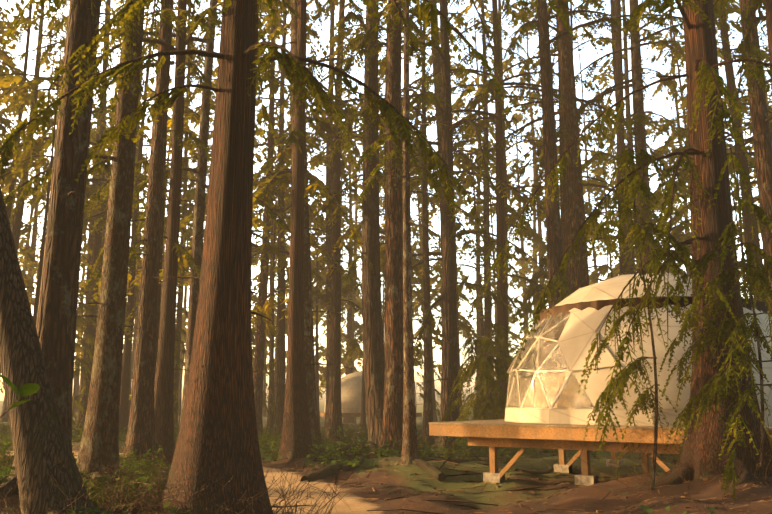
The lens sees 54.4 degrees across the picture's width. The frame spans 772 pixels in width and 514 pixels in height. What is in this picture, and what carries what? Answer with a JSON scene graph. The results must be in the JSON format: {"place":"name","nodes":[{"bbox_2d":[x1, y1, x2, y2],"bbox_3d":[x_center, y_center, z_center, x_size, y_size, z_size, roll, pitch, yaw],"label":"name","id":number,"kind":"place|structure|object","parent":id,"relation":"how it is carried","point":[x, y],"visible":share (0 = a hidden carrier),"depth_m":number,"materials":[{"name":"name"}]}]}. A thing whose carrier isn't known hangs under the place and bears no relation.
{"place":"outdoors","nodes":[
{"label":"outdoors","id":0,"kind":"place"},
{"bbox_2d":[0,0,582,233],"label":"tree boughs","id":1,"kind":"object","parent":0,"point":[285,59],"visible":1,"depth_m":11.89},
{"bbox_2d":[0,401,771,513],"bbox_3d":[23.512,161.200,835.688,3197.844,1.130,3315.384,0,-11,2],"label":"ground","id":2,"kind":"structure","parent":0,"point":[356,501],"depth_m":15.69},
{"bbox_2d":[0,0,30,159],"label":"tree","id":3,"kind":"object","parent":2,"relation":"on","point":[6,122],"visible":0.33,"depth_m":50.20,"materials":[{"name":"green plant"}]},
{"bbox_2d":[2,84,41,301],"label":"tree","id":4,"kind":"object","parent":2,"relation":"on","point":[27,282],"visible":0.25,"depth_m":52.52,"materials":[{"name":"green plant"}]},
{"bbox_2d":[0,10,82,421],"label":"tree","id":5,"kind":"object","parent":2,"relation":"on","point":[5,416],"visible":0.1,"depth_m":74.86,"materials":[{"name":"green plant"}]},
{"bbox_2d":[0,0,95,281],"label":"tree","id":6,"kind":"object","parent":2,"relation":"on","point":[21,22],"visible":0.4,"depth_m":45.89,"materials":[{"name":"green plant"}]},
{"bbox_2d":[0,0,100,378],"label":"tree","id":7,"kind":"object","parent":2,"relation":"on","point":[16,224],"visible":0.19,"depth_m":48.73,"materials":[{"name":"green plant"}]},
{"bbox_2d":[0,187,104,513],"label":"tree","id":8,"kind":"object","parent":2,"relation":"on","point":[36,426],"visible":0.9,"depth_m":10.46,"materials":[{"name":"brown plant"}]},
{"bbox_2d":[0,0,106,496],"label":"tree","id":9,"kind":"object","parent":2,"relation":"on","point":[56,321],"visible":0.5,"depth_m":15.04,"materials":[{"name":"brown plant"}]},
{"bbox_2d":[17,5,118,358],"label":"tree","id":10,"kind":"object","parent":2,"relation":"on","point":[26,250],"visible":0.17,"depth_m":52.72,"materials":[{"name":"green plant"}]},
{"bbox_2d":[18,174,140,355],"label":"tree","id":11,"kind":"object","parent":2,"relation":"on","point":[88,308],"visible":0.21,"depth_m":45.73,"materials":[{"name":"green plant"}]},
{"bbox_2d":[0,0,167,213],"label":"tree","id":12,"kind":"object","parent":2,"relation":"on","point":[13,174],"visible":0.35,"depth_m":40.30,"materials":[{"name":"green plant"}]},
{"bbox_2d":[0,18,168,326],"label":"tree","id":13,"kind":"object","parent":2,"relation":"on","point":[22,95],"visible":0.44,"depth_m":38.88,"materials":[{"name":"green plant"}]},
{"bbox_2d":[72,293,97,423],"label":"understory tree","id":14,"kind":"object","parent":2,"relation":"on","point":[82,362],"visible":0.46,"depth_m":43.57,"materials":[{"name":"green plant"}]},
{"bbox_2d":[72,267,100,430],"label":"understory tree","id":15,"kind":"object","parent":2,"relation":"on","point":[76,372],"visible":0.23,"depth_m":45.33,"materials":[{"name":"green plant"}]},
{"bbox_2d":[74,0,147,427],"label":"tree","id":16,"kind":"object","parent":2,"relation":"on","point":[90,236],"visible":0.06,"depth_m":58.54,"materials":[{"name":"brown plant"}]},
{"bbox_2d":[44,0,180,431],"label":"tree","id":17,"kind":"object","parent":2,"relation":"on","point":[97,242],"visible":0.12,"depth_m":49.83,"materials":[{"name":"brown plant"}]},
{"bbox_2d":[83,89,183,350],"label":"tree","id":18,"kind":"object","parent":2,"relation":"on","point":[95,210],"visible":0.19,"depth_m":47.75,"materials":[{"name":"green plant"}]},
{"bbox_2d":[78,0,206,434],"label":"tree","id":19,"kind":"object","parent":2,"relation":"on","point":[124,398],"visible":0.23,"depth_m":44.68,"materials":[{"name":"green plant"}]},
{"bbox_2d":[1,0,290,421],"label":"tree","id":20,"kind":"object","parent":2,"relation":"on","point":[200,171],"visible":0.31,"depth_m":27.59,"materials":[{"name":"brown plant"}]},
{"bbox_2d":[1,0,295,466],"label":"tree","id":21,"kind":"object","parent":2,"relation":"on","point":[141,421],"visible":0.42,"depth_m":24.19,"materials":[{"name":"brown plant"}]},
{"bbox_2d":[124,152,205,428],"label":"tree","id":22,"kind":"object","parent":2,"relation":"on","point":[184,209],"visible":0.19,"depth_m":44.48,"materials":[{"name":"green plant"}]},
{"bbox_2d":[3,0,331,486],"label":"tree","id":23,"kind":"object","parent":2,"relation":"on","point":[101,425],"visible":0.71,"depth_m":18.20,"materials":[{"name":"brown plant"}]},
{"bbox_2d":[174,308,187,431],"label":"understory tree","id":24,"kind":"object","parent":2,"relation":"on","point":[177,354],"visible":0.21,"depth_m":37.81,"materials":[{"name":"green plant"}]},
{"bbox_2d":[36,0,333,464],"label":"tree","id":25,"kind":"object","parent":2,"relation":"on","point":[164,403],"visible":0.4,"depth_m":25.13,"materials":[{"name":"brown plant"}]},
{"bbox_2d":[91,4,284,287],"bbox_3d":[-9.113,-6.949,38.260,10.212,32.931,7.555,-4,-11,18],"label":"tree","id":26,"kind":"object","parent":2,"relation":"on","point":[187,218],"visible":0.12,"depth_m":38.94,"materials":[{"name":"green plant"}]},
{"bbox_2d":[129,0,260,425],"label":"tree","id":27,"kind":"object","parent":2,"relation":"on","point":[183,274],"visible":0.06,"depth_m":54.91,"materials":[{"name":"green plant"}]},
{"bbox_2d":[89,0,354,337],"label":"tree","id":28,"kind":"object","parent":2,"relation":"on","point":[283,262],"visible":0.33,"depth_m":35.56,"materials":[{"name":"green plant"}]},
{"bbox_2d":[155,0,309,371],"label":"tree","id":29,"kind":"object","parent":2,"relation":"on","point":[194,114],"visible":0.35,"depth_m":31.72,"materials":[{"name":"green plant"}]},
{"bbox_2d":[251,318,276,424],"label":"understory tree","id":30,"kind":"object","parent":2,"relation":"on","point":[265,368],"visible":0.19,"depth_m":45.26,"materials":[{"name":"green plant"}]},
{"bbox_2d":[181,1,349,437],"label":"tree","id":31,"kind":"object","parent":2,"relation":"on","point":[280,386],"visible":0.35,"depth_m":44.03,"materials":[{"name":"green plant"}]},
{"bbox_2d":[184,4,351,438],"bbox_3d":[-5.803,-7.222,41.845,8.753,35.096,9.982,2,-11,-8],"label":"tree","id":32,"kind":"object","parent":2,"relation":"on","point":[258,371],"visible":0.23,"depth_m":40.16,"materials":[{"name":"green plant"}]},
{"bbox_2d":[252,165,343,432],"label":"tree","id":33,"kind":"object","parent":2,"relation":"on","point":[271,419],"visible":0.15,"depth_m":47.64,"materials":[{"name":"brown plant"}]},
{"bbox_2d":[252,203,345,426],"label":"tree","id":34,"kind":"object","parent":2,"relation":"on","point":[316,340],"visible":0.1,"depth_m":54.44,"materials":[{"name":"brown plant"}]},
{"bbox_2d":[75,0,523,513],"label":"tree","id":35,"kind":"object","parent":2,"relation":"on","point":[217,435],"visible":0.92,"depth_m":11.83,"materials":[{"name":"brown plant"}]},
{"bbox_2d":[254,121,345,338],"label":"tree","id":36,"kind":"object","parent":2,"relation":"on","point":[260,161],"visible":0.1,"depth_m":59.76,"materials":[{"name":"green plant"}]},
{"bbox_2d":[252,0,359,375],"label":"tree","id":37,"kind":"object","parent":2,"relation":"on","point":[320,234],"visible":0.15,"depth_m":53.75,"materials":[{"name":"green plant"}]},
{"bbox_2d":[252,92,363,320],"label":"tree","id":38,"kind":"object","parent":2,"relation":"on","point":[281,177],"visible":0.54,"depth_m":31.42,"materials":[{"name":"green plant"}]},
{"bbox_2d":[218,0,403,446],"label":"tree","id":39,"kind":"object","parent":2,"relation":"on","point":[310,359],"visible":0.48,"depth_m":30.51,"materials":[{"name":"brown plant"}]},
{"bbox_2d":[4,437,632,513],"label":"fallen logs","id":40,"kind":"object","parent":2,"relation":"on","point":[435,472],"visible":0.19,"depth_m":20.26,"materials":[{"name":"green wood"}]},
{"bbox_2d":[256,0,384,430],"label":"tree","id":41,"kind":"object","parent":2,"relation":"on","point":[329,229],"visible":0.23,"depth_m":45.73,"materials":[{"name":"brown plant"}]},
{"bbox_2d":[285,193,361,362],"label":"tree","id":42,"kind":"object","parent":2,"relation":"on","point":[356,323],"visible":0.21,"depth_m":71.49,"materials":[{"name":"green plant"}]},
{"bbox_2d":[274,126,384,372],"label":"tree","id":43,"kind":"object","parent":2,"relation":"on","point":[345,361],"visible":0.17,"depth_m":65.53,"materials":[{"name":"green plant"}]},
{"bbox_2d":[0,374,665,513],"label":"undergrowth plants","id":44,"kind":"object","parent":2,"relation":"on","point":[26,389],"visible":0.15,"depth_m":19.19,"materials":[{"name":"green plant"}]},
{"bbox_2d":[313,87,361,422],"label":"tree","id":45,"kind":"object","parent":2,"relation":"on","point":[346,371],"visible":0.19,"depth_m":68.27,"materials":[{"name":"green plant"}]},
{"bbox_2d":[0,421,679,513],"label":"ferns","id":46,"kind":"object","parent":2,"relation":"on","point":[265,439],"visible":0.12,"depth_m":25.14,"materials":[{"name":"green plant"}]},
{"bbox_2d":[259,0,430,467],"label":"tree","id":47,"kind":"object","parent":2,"relation":"on","point":[296,441],"visible":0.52,"depth_m":25.66,"materials":[{"name":"brown plant"}]},
{"bbox_2d":[273,12,418,353],"bbox_3d":[-1.486,-10.118,40.148,8.114,39.798,6.339,-8,-13,35],"label":"tree","id":48,"kind":"object","parent":2,"relation":"on","point":[347,233],"visible":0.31,"depth_m":38.61,"materials":[{"name":"green plant"}]},
{"bbox_2d":[256,0,441,440],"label":"tree","id":49,"kind":"object","parent":2,"relation":"on","point":[334,418],"visible":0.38,"depth_m":38.21,"materials":[{"name":"brown plant"}]},
{"bbox_2d":[0,427,715,513],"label":"groundcover plants","id":50,"kind":"object","parent":2,"relation":"on","point":[353,464],"visible":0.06,"depth_m":22.44,"materials":[{"name":"green plant"}]},
{"bbox_2d":[320,412,421,423],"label":"deck","id":51,"kind":"structure","parent":2,"relation":"on","point":[354,415],"depth_m":56.67,"materials":[{"name":"brown wood"}]},
{"bbox_2d":[324,371,366,412],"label":"dome","id":52,"kind":"structure","parent":51,"relation":"on","point":[351,386],"depth_m":58.13,"materials":[{"name":"fabric"}]},
{"bbox_2d":[309,28,435,378],"bbox_3d":[1.364,-8.228,46.784,7.217,38.466,12.561,-6,-12,29],"label":"tree","id":53,"kind":"object","parent":2,"relation":"on","point":[419,195],"visible":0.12,"depth_m":48.48,"materials":[{"name":"green plant"}]},
{"bbox_2d":[324,54,422,351],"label":"tree","id":54,"kind":"object","parent":2,"relation":"on","point":[414,233],"visible":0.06,"depth_m":52.35,"materials":[{"name":"green plant"}]},
{"bbox_2d":[306,0,448,453],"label":"tree","id":55,"kind":"object","parent":2,"relation":"on","point":[373,351],"visible":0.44,"depth_m":28.71,"materials":[{"name":"brown plant"}]},
{"bbox_2d":[341,93,421,431],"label":"tree","id":56,"kind":"object","parent":2,"relation":"on","point":[363,416],"visible":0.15,"depth_m":47.97,"materials":[{"name":"brown plant"}]},
{"bbox_2d":[263,0,502,460],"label":"tree","id":57,"kind":"object","parent":2,"relation":"on","point":[392,424],"visible":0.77,"depth_m":24.50,"materials":[{"name":"brown plant"}]},
{"bbox_2d":[0,410,771,513],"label":"brush twigs","id":58,"kind":"object","parent":2,"relation":"on","point":[143,508],"visible":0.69,"depth_m":11.44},
{"bbox_2d":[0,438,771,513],"bbox_3d":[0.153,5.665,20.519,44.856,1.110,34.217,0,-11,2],"label":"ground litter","id":59,"kind":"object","parent":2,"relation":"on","point":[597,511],"visible":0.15,"depth_m":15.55,"materials":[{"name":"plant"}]},
{"bbox_2d":[330,39,483,359],"bbox_3d":[1.071,-9.939,43.249,8.827,40.765,9.943,0,-11,2],"label":"tree","id":60,"kind":"object","parent":2,"relation":"on","point":[339,47],"visible":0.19,"depth_m":42.22,"materials":[{"name":"green plant"}]},
{"bbox_2d":[355,0,464,331],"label":"tree","id":61,"kind":"object","parent":2,"relation":"on","point":[433,234],"visible":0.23,"depth_m":53.47,"materials":[{"name":"green plant"}]},
{"bbox_2d":[322,0,519,450],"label":"tree","id":62,"kind":"object","parent":2,"relation":"on","point":[449,364],"visible":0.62,"depth_m":30.57,"materials":[{"name":"green plant"}]},
{"bbox_2d":[379,26,477,421],"bbox_3d":[3.003,-7.556,64.379,9.533,44.108,8.462,0,-11,2],"label":"tree","id":63,"kind":"object","parent":2,"relation":"on","point":[435,419],"visible":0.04,"depth_m":62.65,"materials":[{"name":"green plant"}]},
{"bbox_2d":[325,0,547,417],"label":"tree","id":64,"kind":"object","parent":2,"relation":"on","point":[436,63],"visible":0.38,"depth_m":42.17,"materials":[{"name":"brown plant"}]},
{"bbox_2d":[411,207,493,385],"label":"tree","id":65,"kind":"object","parent":2,"relation":"on","point":[464,319],"visible":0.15,"depth_m":75.71,"materials":[{"name":"green plant"}]},
{"bbox_2d":[342,0,564,446],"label":"tree","id":66,"kind":"object","parent":2,"relation":"on","point":[427,360],"visible":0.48,"depth_m":34.05,"materials":[{"name":"brown plant"}]},
{"bbox_2d":[315,0,598,467],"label":"tree","id":67,"kind":"object","parent":2,"relation":"on","point":[409,454],"visible":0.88,"depth_m":20.55,"materials":[{"name":"brown plant"}]},
{"bbox_2d":[413,140,513,415],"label":"tree","id":68,"kind":"object","parent":2,"relation":"on","point":[465,203],"visible":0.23,"depth_m":64.05,"materials":[{"name":"green plant"}]},
{"bbox_2d":[434,328,504,438],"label":"understory tree","id":69,"kind":"object","parent":2,"relation":"on","point":[469,343],"visible":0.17,"depth_m":34.69,"materials":[{"name":"green plant"}]},
{"bbox_2d":[415,54,524,398],"bbox_3d":[4.745,-2.349,52.728,7.081,29.432,9.496,-7,-13,34],"label":"tree","id":70,"kind":"object","parent":2,"relation":"on","point":[490,141],"visible":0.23,"depth_m":53.77,"materials":[{"name":"green plant"}]},
{"bbox_2d":[410,0,540,419],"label":"tree","id":71,"kind":"object","parent":2,"relation":"on","point":[486,228],"visible":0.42,"depth_m":40.69,"materials":[{"name":"brown plant"}]},
{"bbox_2d":[416,95,546,379],"bbox_3d":[5.755,0.425,50.141,8.759,22.901,7.927,-7,-13,32],"label":"tree","id":72,"kind":"object","parent":2,"relation":"on","point":[510,266],"visible":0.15,"depth_m":49.54,"materials":[{"name":"green plant"}]},
{"bbox_2d":[421,5,542,419],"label":"tree","id":73,"kind":"object","parent":2,"relation":"on","point":[488,14],"visible":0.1,"depth_m":70.48,"materials":[{"name":"green plant"}]},
{"bbox_2d":[457,137,532,385],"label":"tree","id":74,"kind":"object","parent":2,"relation":"on","point":[513,334],"visible":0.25,"depth_m":86.64,"materials":[{"name":"green plant"}]},
{"bbox_2d":[452,245,542,450],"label":"understory tree","id":75,"kind":"object","parent":2,"relation":"on","point":[501,339],"visible":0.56,"depth_m":30.92,"materials":[{"name":"green plant"}]},
{"bbox_2d":[440,336,558,458],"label":"understory tree","id":76,"kind":"object","parent":2,"relation":"on","point":[485,364],"visible":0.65,"depth_m":25.47,"materials":[{"name":"green plant"}]},
{"bbox_2d":[384,0,623,419],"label":"tree","id":77,"kind":"object","parent":2,"relation":"on","point":[502,318],"visible":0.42,"depth_m":36.73,"materials":[{"name":"green plant"}]},
{"bbox_2d":[460,2,569,326],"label":"tree","id":78,"kind":"object","parent":2,"relation":"on","point":[471,105],"visible":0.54,"depth_m":36.82,"materials":[{"name":"green plant"}]},
{"bbox_2d":[492,108,546,368],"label":"tree","id":79,"kind":"object","parent":2,"relation":"on","point":[522,247],"visible":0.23,"depth_m":81.22,"materials":[{"name":"green plant"}]},
{"bbox_2d":[453,0,604,353],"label":"tree","id":80,"kind":"object","parent":2,"relation":"on","point":[529,234],"visible":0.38,"depth_m":46.08,"materials":[{"name":"green plant"}]},
{"bbox_2d":[492,0,594,375],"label":"tree","id":81,"kind":"object","parent":2,"relation":"on","point":[532,261],"visible":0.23,"depth_m":74.70,"materials":[{"name":"green plant"}]},
{"bbox_2d":[506,2,619,283],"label":"tree","id":82,"kind":"object","parent":2,"relation":"on","point":[601,169],"visible":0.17,"depth_m":51.95,"materials":[{"name":"green plant"}]},
{"bbox_2d":[456,1,683,294],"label":"tree","id":83,"kind":"object","parent":2,"relation":"on","point":[578,274],"visible":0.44,"depth_m":33.95,"materials":[{"name":"green plant"}]},
{"bbox_2d":[540,0,611,282],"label":"tree","id":84,"kind":"object","parent":2,"relation":"on","point":[605,84],"visible":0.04,"depth_m":73.85,"materials":[{"name":"green plant"}]},
{"bbox_2d":[509,12,649,138],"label":"tree","id":85,"kind":"object","parent":2,"relation":"on","point":[533,95],"visible":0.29,"depth_m":46.97,"materials":[{"name":"green plant"}]},
{"bbox_2d":[483,0,683,452],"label":"tree","id":86,"kind":"object","parent":2,"relation":"on","point":[553,220],"visible":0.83,"depth_m":30.52,"materials":[{"name":"green plant"}]},
{"bbox_2d":[495,0,683,241],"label":"tree","id":87,"kind":"object","parent":2,"relation":"on","point":[602,185],"visible":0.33,"depth_m":47.09,"materials":[{"name":"green plant"}]},
{"bbox_2d":[559,48,634,277],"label":"tree","id":88,"kind":"object","parent":2,"relation":"on","point":[612,143],"visible":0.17,"depth_m":50.74,"materials":[{"name":"green plant"}]},
{"bbox_2d":[429,419,771,485],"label":"deck","id":89,"kind":"structure","parent":2,"relation":"on","point":[493,435],"depth_m":15.91,"materials":[{"name":"brown wood"}]},
{"bbox_2d":[505,272,771,425],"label":"dome","id":90,"kind":"structure","parent":89,"relation":"on","point":[582,328],"depth_m":16.05,"materials":[{"name":"fabric"}]},
{"bbox_2d":[534,296,767,407],"bbox_3d":[6.521,2.656,18.497,5.762,2.680,5.751,0,-11,2],"label":"curtain","id":91,"kind":"object","parent":90,"relation":"attached to","point":[556,311],"visible":0.04,"depth_m":17.36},
{"bbox_2d":[541,129,660,286],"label":"tree","id":92,"kind":"object","parent":2,"relation":"on","point":[599,271],"visible":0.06,"depth_m":56.79,"materials":[{"name":"green plant"}]},
{"bbox_2d":[518,0,691,306],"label":"tree","id":93,"kind":"object","parent":2,"relation":"on","point":[620,138],"visible":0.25,"depth_m":41.19,"materials":[{"name":"green plant"}]},
{"bbox_2d":[511,0,737,272],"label":"tree","id":94,"kind":"object","parent":2,"relation":"on","point":[638,120],"visible":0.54,"depth_m":35.34,"materials":[{"name":"brown plant"}]},
{"bbox_2d":[573,0,687,273],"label":"tree","id":95,"kind":"object","parent":2,"relation":"on","point":[626,77],"visible":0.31,"depth_m":49.97,"materials":[{"name":"green plant"}]},
{"bbox_2d":[578,0,687,273],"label":"tree","id":96,"kind":"object","parent":2,"relation":"on","point":[647,117],"visible":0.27,"depth_m":45.88,"materials":[{"name":"green plant"}]},
{"bbox_2d":[629,5,689,201],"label":"tree","id":97,"kind":"object","parent":2,"relation":"on","point":[673,71],"visible":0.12,"depth_m":59.59,"materials":[{"name":"green plant"}]},
{"bbox_2d":[583,148,771,490],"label":"tree foliage","id":98,"kind":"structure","parent":2,"relation":"on","point":[636,184],"depth_m":13.03,"materials":[{"name":"green plant"}]},
{"bbox_2d":[604,0,771,495],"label":"tree","id":99,"kind":"object","parent":2,"relation":"on","point":[700,42],"visible":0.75,"depth_m":13.60,"materials":[{"name":"brown plant"}]},
{"bbox_2d":[480,57,771,426],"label":"tree boughs","id":100,"kind":"object","parent":99,"relation":"attached to","point":[718,83],"visible":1,"depth_m":13.01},
{"bbox_2d":[615,0,766,303],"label":"tree","id":101,"kind":"object","parent":2,"relation":"on","point":[730,76],"visible":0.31,"depth_m":36.37,"materials":[{"name":"green plant"}]},
{"bbox_2d":[645,0,751,272],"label":"tree","id":102,"kind":"object","parent":2,"relation":"on","point":[682,211],"visible":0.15,"depth_m":44.41,"materials":[{"name":"green plant"}]},
{"bbox_2d":[649,14,751,276],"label":"tree","id":103,"kind":"object","parent":2,"relation":"on","point":[660,49],"visible":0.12,"depth_m":66.12,"materials":[{"name":"green plant"}]},
{"bbox_2d":[630,0,771,297],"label":"tree","id":104,"kind":"object","parent":2,"relation":"on","point":[767,7],"visible":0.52,"depth_m":23.21,"materials":[{"name":"green plant"}]},
{"bbox_2d":[649,142,756,272],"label":"tree","id":105,"kind":"object","parent":2,"relation":"on","point":[679,177],"visible":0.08,"depth_m":46.51,"materials":[{"name":"green plant"}]},
{"bbox_2d":[654,20,771,299],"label":"tree","id":106,"kind":"object","parent":2,"relation":"on","point":[683,87],"visible":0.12,"depth_m":45.72,"materials":[{"name":"green plant"}]},
{"bbox_2d":[657,177,771,500],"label":"branch","id":107,"kind":"object","parent":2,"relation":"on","point":[721,377],"visible":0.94,"depth_m":12.34,"materials":[{"name":"green plant"}]},
{"bbox_2d":[658,3,771,295],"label":"tree","id":108,"kind":"object","parent":2,"relation":"on","point":[682,134],"visible":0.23,"depth_m":39.71,"materials":[{"name":"green plant"}]},
{"bbox_2d":[684,0,771,315],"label":"tree","id":109,"kind":"object","parent":2,"relation":"on","point":[760,120],"visible":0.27,"depth_m":26.31,"materials":[{"name":"brown plant"}]},
{"bbox_2d":[0,0,771,400],"label":"sky","id":110,"kind":"structure","parent":0,"point":[586,54],"materials":[{"name":"white"}]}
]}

